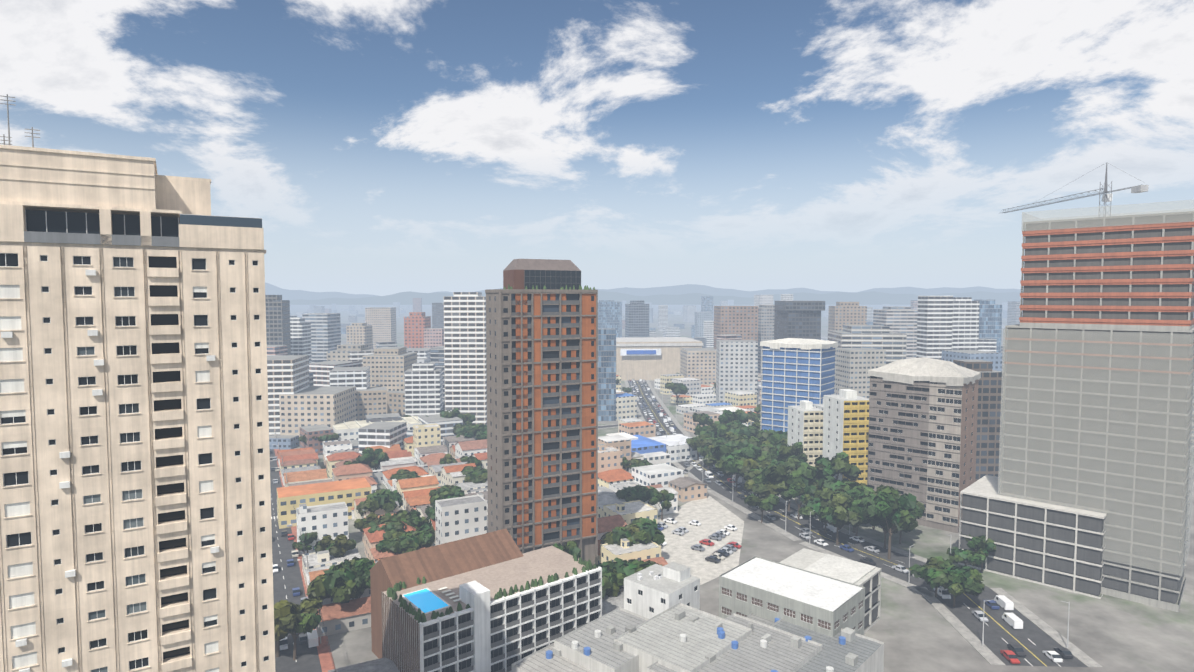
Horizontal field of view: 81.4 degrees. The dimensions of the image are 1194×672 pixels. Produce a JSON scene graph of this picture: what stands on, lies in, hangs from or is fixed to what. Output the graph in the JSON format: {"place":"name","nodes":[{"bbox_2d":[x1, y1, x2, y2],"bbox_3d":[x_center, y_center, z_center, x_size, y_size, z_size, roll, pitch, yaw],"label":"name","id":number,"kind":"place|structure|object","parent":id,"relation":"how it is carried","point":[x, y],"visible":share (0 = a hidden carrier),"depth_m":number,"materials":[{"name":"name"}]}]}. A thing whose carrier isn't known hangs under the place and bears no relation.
{"place":"outdoors","nodes":[
{"label":"outdoors","id":0,"kind":"place"},
{"bbox_2d":[0,0,1193,295],"label":"sky","id":1,"kind":"structure","parent":0,"point":[379,147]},
{"bbox_2d":[265,295,1007,481],"bbox_3d":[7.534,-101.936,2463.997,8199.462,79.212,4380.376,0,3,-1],"label":"building","id":2,"kind":"structure","parent":0,"point":[797,319],"depth_m":518.80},
{"bbox_2d":[265,282,1020,304],"bbox_3d":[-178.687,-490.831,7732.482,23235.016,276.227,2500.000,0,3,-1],"label":"mountains","id":3,"kind":"structure","parent":0,"point":[688,294],"depth_m":6561.22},
{"bbox_2d":[269,380,1102,671],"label":"roads and pavements","id":4,"kind":"structure","parent":0,"point":[1035,637],"depth_m":204.63,"materials":[{"name":"asphalt"}]},
{"bbox_2d":[274,596,322,659],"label":"tree","id":5,"kind":"object","parent":4,"relation":"on","point":[302,617],"depth_m":146.49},
{"bbox_2d":[440,408,462,418],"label":"tree","id":6,"kind":"object","parent":4,"relation":"on","point":[450,414],"visible":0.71,"depth_m":372.44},
{"bbox_2d":[458,413,474,424],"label":"tree","id":7,"kind":"object","parent":4,"relation":"on","point":[468,418],"visible":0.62,"depth_m":375.79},
{"bbox_2d":[615,485,648,501],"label":"tree","id":8,"kind":"object","parent":4,"relation":"on","point":[628,493],"visible":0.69,"depth_m":247.19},
{"bbox_2d":[649,489,674,519],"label":"tree","id":9,"kind":"object","parent":4,"relation":"on","point":[665,496],"depth_m":240.50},
{"bbox_2d":[685,437,709,460],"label":"tree","id":10,"kind":"object","parent":4,"relation":"on","point":[694,443],"depth_m":325.18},
{"bbox_2d":[697,446,710,467],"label":"tree","id":11,"kind":"object","parent":4,"relation":"on","point":[703,450],"depth_m":312.40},
{"bbox_2d":[695,430,718,440],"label":"tree","id":12,"kind":"object","parent":4,"relation":"on","point":[704,434],"visible":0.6,"depth_m":332.41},
{"bbox_2d":[702,451,719,473],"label":"tree","id":13,"kind":"object","parent":4,"relation":"on","point":[711,460],"depth_m":301.56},
{"bbox_2d":[715,452,746,490],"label":"tree","id":14,"kind":"object","parent":4,"relation":"on","point":[728,464],"depth_m":273.03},
{"bbox_2d":[710,444,761,482],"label":"tree","id":15,"kind":"object","parent":4,"relation":"on","point":[750,451],"depth_m":285.79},
{"bbox_2d":[740,459,764,495],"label":"tree","id":16,"kind":"object","parent":4,"relation":"on","point":[749,464],"depth_m":266.41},
{"bbox_2d":[744,468,788,497],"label":"tree","id":17,"kind":"object","parent":4,"relation":"on","point":[758,484],"visible":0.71,"depth_m":250.92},
{"bbox_2d":[761,463,817,510],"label":"tree","id":18,"kind":"object","parent":4,"relation":"on","point":[803,473],"depth_m":248.90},
{"bbox_2d":[780,482,815,520],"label":"tree","id":19,"kind":"object","parent":4,"relation":"on","point":[803,490],"depth_m":239.82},
{"bbox_2d":[798,498,827,533],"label":"tree","id":20,"kind":"object","parent":4,"relation":"on","point":[813,506],"depth_m":227.98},
{"bbox_2d":[819,494,861,544],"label":"tree","id":21,"kind":"object","parent":4,"relation":"on","point":[835,511],"depth_m":215.12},
{"bbox_2d":[830,491,875,535],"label":"tree","id":22,"kind":"object","parent":4,"relation":"on","point":[854,503],"depth_m":218.92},
{"bbox_2d":[859,504,910,548],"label":"tree","id":23,"kind":"object","parent":4,"relation":"on","point":[882,521],"depth_m":210.91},
{"bbox_2d":[861,486,918,558],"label":"tree","id":24,"kind":"object","parent":4,"relation":"on","point":[888,500],"depth_m":203.22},
{"bbox_2d":[909,556,957,597],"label":"tree","id":25,"kind":"object","parent":4,"relation":"on","point":[937,563],"depth_m":179.87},
{"bbox_2d":[920,565,984,606],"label":"tree","id":26,"kind":"object","parent":4,"relation":"on","point":[965,579],"depth_m":172.02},
{"bbox_2d":[280,305,1193,671],"bbox_3d":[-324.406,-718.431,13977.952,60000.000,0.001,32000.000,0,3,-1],"label":"ground","id":27,"kind":"structure","parent":0,"point":[912,631],"depth_m":170.54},
{"bbox_2d":[0,145,274,671],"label":"tower walls","id":28,"kind":"structure","parent":27,"relation":"on","point":[105,186],"depth_m":69.09,"materials":[{"name":"paint"}]},
{"bbox_2d":[0,94,267,671],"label":"tower frames","id":29,"kind":"structure","parent":28,"relation":"attached to","point":[11,386],"depth_m":66.11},
{"bbox_2d":[0,210,268,671],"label":"windows","id":30,"kind":"structure","parent":28,"relation":"attached to","point":[56,221],"depth_m":70.16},
{"bbox_2d":[292,541,312,553],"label":"tree","id":31,"kind":"object","parent":27,"relation":"on","point":[298,546],"depth_m":206.26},
{"bbox_2d":[299,532,316,552],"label":"tree","id":32,"kind":"object","parent":27,"relation":"on","point":[310,538],"depth_m":208.43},
{"bbox_2d":[313,535,332,552],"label":"tree","id":33,"kind":"object","parent":27,"relation":"on","point":[320,545],"visible":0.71,"depth_m":200.18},
{"bbox_2d":[321,433,338,440],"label":"tree","id":34,"kind":"object","parent":27,"relation":"on","point":[334,436],"visible":0.96,"depth_m":344.43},
{"bbox_2d":[325,534,355,556],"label":"tree","id":35,"kind":"object","parent":27,"relation":"on","point":[340,545],"visible":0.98,"depth_m":196.81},
{"bbox_2d":[306,557,375,602],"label":"tree","id":36,"kind":"object","parent":27,"relation":"on","point":[337,586],"visible":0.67,"depth_m":162.21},
{"bbox_2d":[332,559,370,598],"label":"tree","id":37,"kind":"object","parent":27,"relation":"on","point":[360,567],"depth_m":167.06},
{"bbox_2d":[355,576,370,598],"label":"tree","id":38,"kind":"object","parent":27,"relation":"on","point":[367,584],"depth_m":167.40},
{"bbox_2d":[354,512,377,531],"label":"tree","id":39,"kind":"object","parent":27,"relation":"on","point":[370,520],"visible":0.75,"depth_m":217.97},
{"bbox_2d":[356,447,382,468],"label":"tree","id":40,"kind":"object","parent":27,"relation":"on","point":[367,452],"depth_m":294.82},
{"bbox_2d":[365,452,387,469],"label":"tree","id":41,"kind":"object","parent":27,"relation":"on","point":[381,457],"depth_m":294.68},
{"bbox_2d":[356,488,397,515],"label":"tree","id":42,"kind":"object","parent":27,"relation":"on","point":[378,499],"visible":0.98,"depth_m":231.85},
{"bbox_2d":[368,512,407,532],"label":"tree","id":43,"kind":"object","parent":27,"relation":"on","point":[389,521],"visible":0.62,"depth_m":207.88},
{"bbox_2d":[376,529,414,553],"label":"tree","id":44,"kind":"object","parent":27,"relation":"on","point":[387,542],"visible":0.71,"depth_m":195.63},
{"bbox_2d":[390,469,417,479],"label":"tree","id":45,"kind":"object","parent":27,"relation":"on","point":[405,473],"visible":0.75,"depth_m":274.51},
{"bbox_2d":[389,529,434,553],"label":"tree","id":46,"kind":"object","parent":27,"relation":"on","point":[425,538],"visible":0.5,"depth_m":199.36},
{"bbox_2d":[395,509,428,525],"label":"tree","id":47,"kind":"object","parent":27,"relation":"on","point":[413,517],"visible":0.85,"depth_m":212.98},
{"bbox_2d":[407,522,431,530],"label":"tree","id":48,"kind":"object","parent":27,"relation":"on","point":[425,526],"visible":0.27,"depth_m":211.87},
{"bbox_2d":[425,493,452,515],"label":"tree","id":49,"kind":"object","parent":27,"relation":"on","point":[435,496],"visible":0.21,"depth_m":226.72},
{"bbox_2d":[429,485,463,495],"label":"tree","id":50,"kind":"object","parent":27,"relation":"on","point":[453,488],"visible":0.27,"depth_m":251.14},
{"bbox_2d":[439,453,457,463],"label":"tree","id":51,"kind":"object","parent":27,"relation":"on","point":[447,459],"visible":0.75,"depth_m":297.79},
{"bbox_2d":[453,423,471,434],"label":"tree","id":52,"kind":"object","parent":27,"relation":"on","point":[458,428],"visible":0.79,"depth_m":355.26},
{"bbox_2d":[456,430,474,437],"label":"tree","id":53,"kind":"object","parent":27,"relation":"on","point":[469,433],"visible":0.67,"depth_m":349.74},
{"bbox_2d":[460,456,481,465],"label":"tree","id":54,"kind":"object","parent":27,"relation":"on","point":[471,459],"visible":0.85,"depth_m":297.31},
{"bbox_2d":[461,469,486,482],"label":"tree","id":55,"kind":"object","parent":27,"relation":"on","point":[475,477],"visible":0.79,"depth_m":273.67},
{"bbox_2d":[462,466,486,477],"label":"tree","id":56,"kind":"object","parent":27,"relation":"on","point":[477,468],"visible":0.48,"depth_m":279.13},
{"bbox_2d":[469,424,486,436],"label":"tree","id":57,"kind":"object","parent":27,"relation":"on","point":[478,429],"visible":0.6,"depth_m":352.53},
{"bbox_2d":[369,529,601,671],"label":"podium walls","id":58,"kind":"structure","parent":27,"relation":"on","point":[476,573],"depth_m":145.88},
{"bbox_2d":[403,589,448,612],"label":"swimming pool","id":59,"kind":"structure","parent":58,"relation":"on","point":[425,600],"depth_m":136.85,"materials":[{"name":"blue liquid"}]},
{"bbox_2d":[387,553,596,622],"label":"rooftop plants","id":60,"kind":"object","parent":58,"relation":"on","point":[419,616],"visible":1,"depth_m":139.72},
{"bbox_2d":[423,572,597,671],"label":"podium glass","id":61,"kind":"object","parent":58,"relation":"in","point":[463,618],"visible":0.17,"depth_m":140.06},
{"bbox_2d":[424,573,600,671],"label":"podium frames","id":62,"kind":"structure","parent":58,"relation":"attached to","point":[496,629],"depth_m":139.26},
{"bbox_2d":[278,424,706,636],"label":"house walls","id":63,"kind":"structure","parent":27,"relation":"on","point":[459,522],"depth_m":219.89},
{"bbox_2d":[277,425,707,671],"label":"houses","id":64,"kind":"structure","parent":63,"relation":"on","point":[396,456],"depth_m":258.11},
{"bbox_2d":[277,373,762,528],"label":"blocks","id":65,"kind":"structure","parent":27,"relation":"on","point":[634,434],"depth_m":331.04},
{"bbox_2d":[485,259,597,564],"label":"orange tower walls","id":66,"kind":"structure","parent":27,"relation":"on","point":[513,277],"depth_m":186.82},
{"bbox_2d":[489,270,593,544],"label":"orange tower glass","id":67,"kind":"object","parent":66,"relation":"in","point":[560,279],"visible":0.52,"depth_m":188.11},
{"bbox_2d":[511,270,579,546],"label":"orange tower frames","id":68,"kind":"structure","parent":66,"relation":"attached to","point":[555,416],"depth_m":187.81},
{"bbox_2d":[504,284,594,289],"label":"rooftop plants","id":69,"kind":"object","parent":66,"relation":"on","point":[580,287],"visible":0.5,"depth_m":187.77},
{"bbox_2d":[553,541,580,558],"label":"tree","id":70,"kind":"object","parent":27,"relation":"on","point":[571,548],"visible":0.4,"depth_m":183.78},
{"bbox_2d":[596,562,623,598],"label":"tree","id":71,"kind":"object","parent":27,"relation":"on","point":[610,586],"depth_m":169.54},
{"bbox_2d":[600,523,633,545],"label":"tree","id":72,"kind":"object","parent":27,"relation":"on","point":[616,535],"visible":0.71,"depth_m":200.66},
{"bbox_2d":[621,457,630,468],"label":"tree","id":73,"kind":"object","parent":27,"relation":"on","point":[625,463],"visible":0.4,"depth_m":292.62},
{"bbox_2d":[606,557,661,586],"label":"tree","id":74,"kind":"object","parent":27,"relation":"on","point":[622,570],"visible":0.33,"depth_m":175.37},
{"bbox_2d":[626,524,641,544],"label":"tree","id":75,"kind":"object","parent":27,"relation":"on","point":[632,529],"visible":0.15,"depth_m":202.80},
{"bbox_2d":[630,458,652,468],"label":"tree","id":76,"kind":"object","parent":27,"relation":"on","point":[634,462],"visible":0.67,"depth_m":292.71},
{"bbox_2d":[279,298,1006,445],"bbox_3d":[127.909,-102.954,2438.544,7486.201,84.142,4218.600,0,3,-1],"label":"distant buildings","id":77,"kind":"structure","parent":27,"relation":"on","point":[727,365],"depth_m":484.13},
{"bbox_2d":[634,484,658,501],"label":"tree","id":78,"kind":"object","parent":27,"relation":"on","point":[646,495],"depth_m":245.55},
{"bbox_2d":[630,517,664,544],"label":"tree","id":79,"kind":"object","parent":27,"relation":"on","point":[649,531],"visible":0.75,"depth_m":201.78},
{"bbox_2d":[616,337,702,380],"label":"building","id":80,"kind":"structure","parent":27,"relation":"on","point":[653,357],"depth_m":646.02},
{"bbox_2d":[269,379,1072,663],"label":"cars","id":81,"kind":"object","parent":27,"relation":"on","point":[1012,619],"visible":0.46,"depth_m":209.59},
{"bbox_2d":[271,380,1063,662],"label":"vehicle wheels","id":82,"kind":"object","parent":81,"relation":"attached to","point":[770,519],"visible":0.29,"depth_m":222.40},
{"bbox_2d":[270,379,1071,658],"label":"vehicle glass","id":83,"kind":"object","parent":81,"relation":"attached to","point":[285,641],"visible":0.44,"depth_m":217.55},
{"bbox_2d":[274,371,1069,671],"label":"street lamps","id":84,"kind":"object","parent":27,"relation":"on","point":[732,501],"visible":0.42,"depth_m":183.94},
{"bbox_2d":[665,382,687,404],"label":"tree","id":85,"kind":"object","parent":27,"relation":"on","point":[677,388],"depth_m":487.59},
{"bbox_2d":[512,548,883,671],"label":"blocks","id":86,"kind":"structure","parent":27,"relation":"on","point":[637,635],"depth_m":143.28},
{"bbox_2d":[546,571,862,671],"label":"frames","id":87,"kind":"structure","parent":86,"relation":"on","point":[682,638],"depth_m":138.05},
{"bbox_2d":[627,586,862,629],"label":"glass","id":88,"kind":"object","parent":86,"relation":"attached to","point":[729,613],"visible":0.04,"depth_m":151.66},
{"bbox_2d":[692,413,713,425],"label":"tree","id":89,"kind":"object","parent":27,"relation":"on","point":[702,419],"depth_m":384.92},
{"bbox_2d":[694,421,728,436],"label":"tree","id":90,"kind":"object","parent":27,"relation":"on","point":[721,428],"visible":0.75,"depth_m":340.38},
{"bbox_2d":[701,437,726,448],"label":"tree","id":91,"kind":"object","parent":27,"relation":"on","point":[713,441],"visible":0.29,"depth_m":323.58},
{"bbox_2d":[267,292,1193,454],"bbox_3d":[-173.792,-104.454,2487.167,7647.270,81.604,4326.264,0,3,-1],"label":"background buildings","id":92,"kind":"structure","parent":27,"relation":"on","point":[947,322],"depth_m":402.52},
{"bbox_2d":[267,300,1193,450],"bbox_3d":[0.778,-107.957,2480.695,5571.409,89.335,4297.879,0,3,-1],"label":"background buildings","id":93,"kind":"structure","parent":27,"relation":"on","point":[892,331],"depth_m":593.90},
{"bbox_2d":[269,295,1193,452],"bbox_3d":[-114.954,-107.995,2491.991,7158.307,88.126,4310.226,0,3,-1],"label":"distant buildings","id":94,"kind":"structure","parent":27,"relation":"on","point":[389,366],"depth_m":438.15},
{"bbox_2d":[718,409,748,423],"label":"tree","id":95,"kind":"object","parent":27,"relation":"on","point":[737,416],"depth_m":356.46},
{"bbox_2d":[727,422,757,437],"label":"tree","id":96,"kind":"object","parent":27,"relation":"on","point":[748,430],"visible":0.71,"depth_m":335.76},
{"bbox_2d":[726,432,761,448],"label":"tree","id":97,"kind":"object","parent":27,"relation":"on","point":[743,440],"visible":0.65,"depth_m":300.28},
{"bbox_2d":[747,411,760,421],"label":"tree","id":98,"kind":"object","parent":27,"relation":"on","point":[753,416],"visible":0.85,"depth_m":405.76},
{"bbox_2d":[747,451,773,464],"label":"tree","id":99,"kind":"object","parent":27,"relation":"on","point":[763,455],"visible":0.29,"depth_m":287.39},
{"bbox_2d":[744,494,779,522],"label":"tree","id":100,"kind":"object","parent":27,"relation":"on","point":[768,502],"depth_m":237.13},
{"bbox_2d":[757,458,772,467],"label":"tree","id":101,"kind":"object","parent":27,"relation":"on","point":[765,462],"visible":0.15,"depth_m":279.51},
{"bbox_2d":[755,429,787,446],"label":"tree","id":102,"kind":"object","parent":27,"relation":"on","point":[767,437],"visible":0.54,"depth_m":310.27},
{"bbox_2d":[760,444,788,458],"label":"tree","id":103,"kind":"object","parent":27,"relation":"on","point":[769,447],"visible":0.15,"depth_m":300.75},
{"bbox_2d":[772,454,808,468],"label":"tree","id":104,"kind":"object","parent":27,"relation":"on","point":[791,462],"visible":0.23,"depth_m":271.76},
{"bbox_2d":[775,441,807,461],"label":"tree","id":105,"kind":"object","parent":27,"relation":"on","point":[783,450],"visible":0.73,"depth_m":285.88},
{"bbox_2d":[760,346,836,431],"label":"blue tower walls","id":106,"kind":"structure","parent":27,"relation":"on","point":[792,376],"depth_m":335.16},
{"bbox_2d":[760,338,837,349],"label":"roof","id":107,"kind":"structure","parent":106,"relation":"on","point":[806,344],"depth_m":334.02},
{"bbox_2d":[787,389,868,484],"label":"yellow slab walls","id":108,"kind":"structure","parent":27,"relation":"on","point":[841,398],"depth_m":274.93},
{"bbox_2d":[792,399,868,480],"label":"yellow slab glass","id":109,"kind":"object","parent":108,"relation":"in","point":[847,434],"visible":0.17,"depth_m":269.23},
{"bbox_2d":[815,452,860,480],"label":"tree","id":110,"kind":"object","parent":27,"relation":"on","point":[838,463],"depth_m":250.51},
{"bbox_2d":[813,476,872,501],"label":"tree","id":111,"kind":"object","parent":27,"relation":"on","point":[826,488],"visible":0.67,"depth_m":234.61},
{"bbox_2d":[899,508,922,543],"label":"tree","id":112,"kind":"object","parent":27,"relation":"on","point":[916,512],"depth_m":216.47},
{"bbox_2d":[916,500,925,513],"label":"tree","id":113,"kind":"object","parent":27,"relation":"on","point":[920,506],"visible":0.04,"depth_m":221.29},
{"bbox_2d":[867,377,978,532],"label":"taupe tower walls","id":114,"kind":"structure","parent":27,"relation":"on","point":[912,436],"depth_m":235.64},
{"bbox_2d":[868,376,973,523],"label":"taupe tower glass","id":115,"kind":"object","parent":114,"relation":"in","point":[931,453],"visible":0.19,"depth_m":235.47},
{"bbox_2d":[872,383,973,521],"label":"taupe tower frames","id":116,"kind":"structure","parent":114,"relation":"attached to","point":[928,445],"depth_m":232.21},
{"bbox_2d":[868,357,980,385],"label":"roof","id":117,"kind":"object","parent":114,"relation":"on","point":[912,370],"visible":1,"depth_m":236.98,"materials":[{"name":"concrete"}]},
{"bbox_2d":[946,547,985,566],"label":"tree","id":118,"kind":"object","parent":27,"relation":"on","point":[972,558],"depth_m":194.22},
{"bbox_2d":[961,532,986,550],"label":"tree","id":119,"kind":"object","parent":27,"relation":"on","point":[981,538],"visible":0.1,"depth_m":198.28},
{"bbox_2d":[967,537,995,571],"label":"tree","id":120,"kind":"object","parent":27,"relation":"on","point":[984,547],"depth_m":196.00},
{"bbox_2d":[958,475,1117,598],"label":"concrete podium","id":121,"kind":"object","parent":27,"relation":"on","point":[983,502],"visible":0.69,"depth_m":189.28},
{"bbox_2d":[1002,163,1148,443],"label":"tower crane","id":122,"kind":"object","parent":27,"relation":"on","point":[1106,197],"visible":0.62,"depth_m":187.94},
{"bbox_2d":[998,211,1193,611],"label":"construction tower","id":123,"kind":"structure","parent":27,"relation":"on","point":[1131,277],"depth_m":179.68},
{"bbox_2d":[997,329,1193,575],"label":"netting","id":124,"kind":"object","parent":123,"relation":"on","point":[1130,469],"visible":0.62,"depth_m":180.17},
{"bbox_2d":[1021,200,1193,230],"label":"safety netting","id":125,"kind":"object","parent":123,"relation":"on","point":[1111,215],"visible":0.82,"depth_m":178.79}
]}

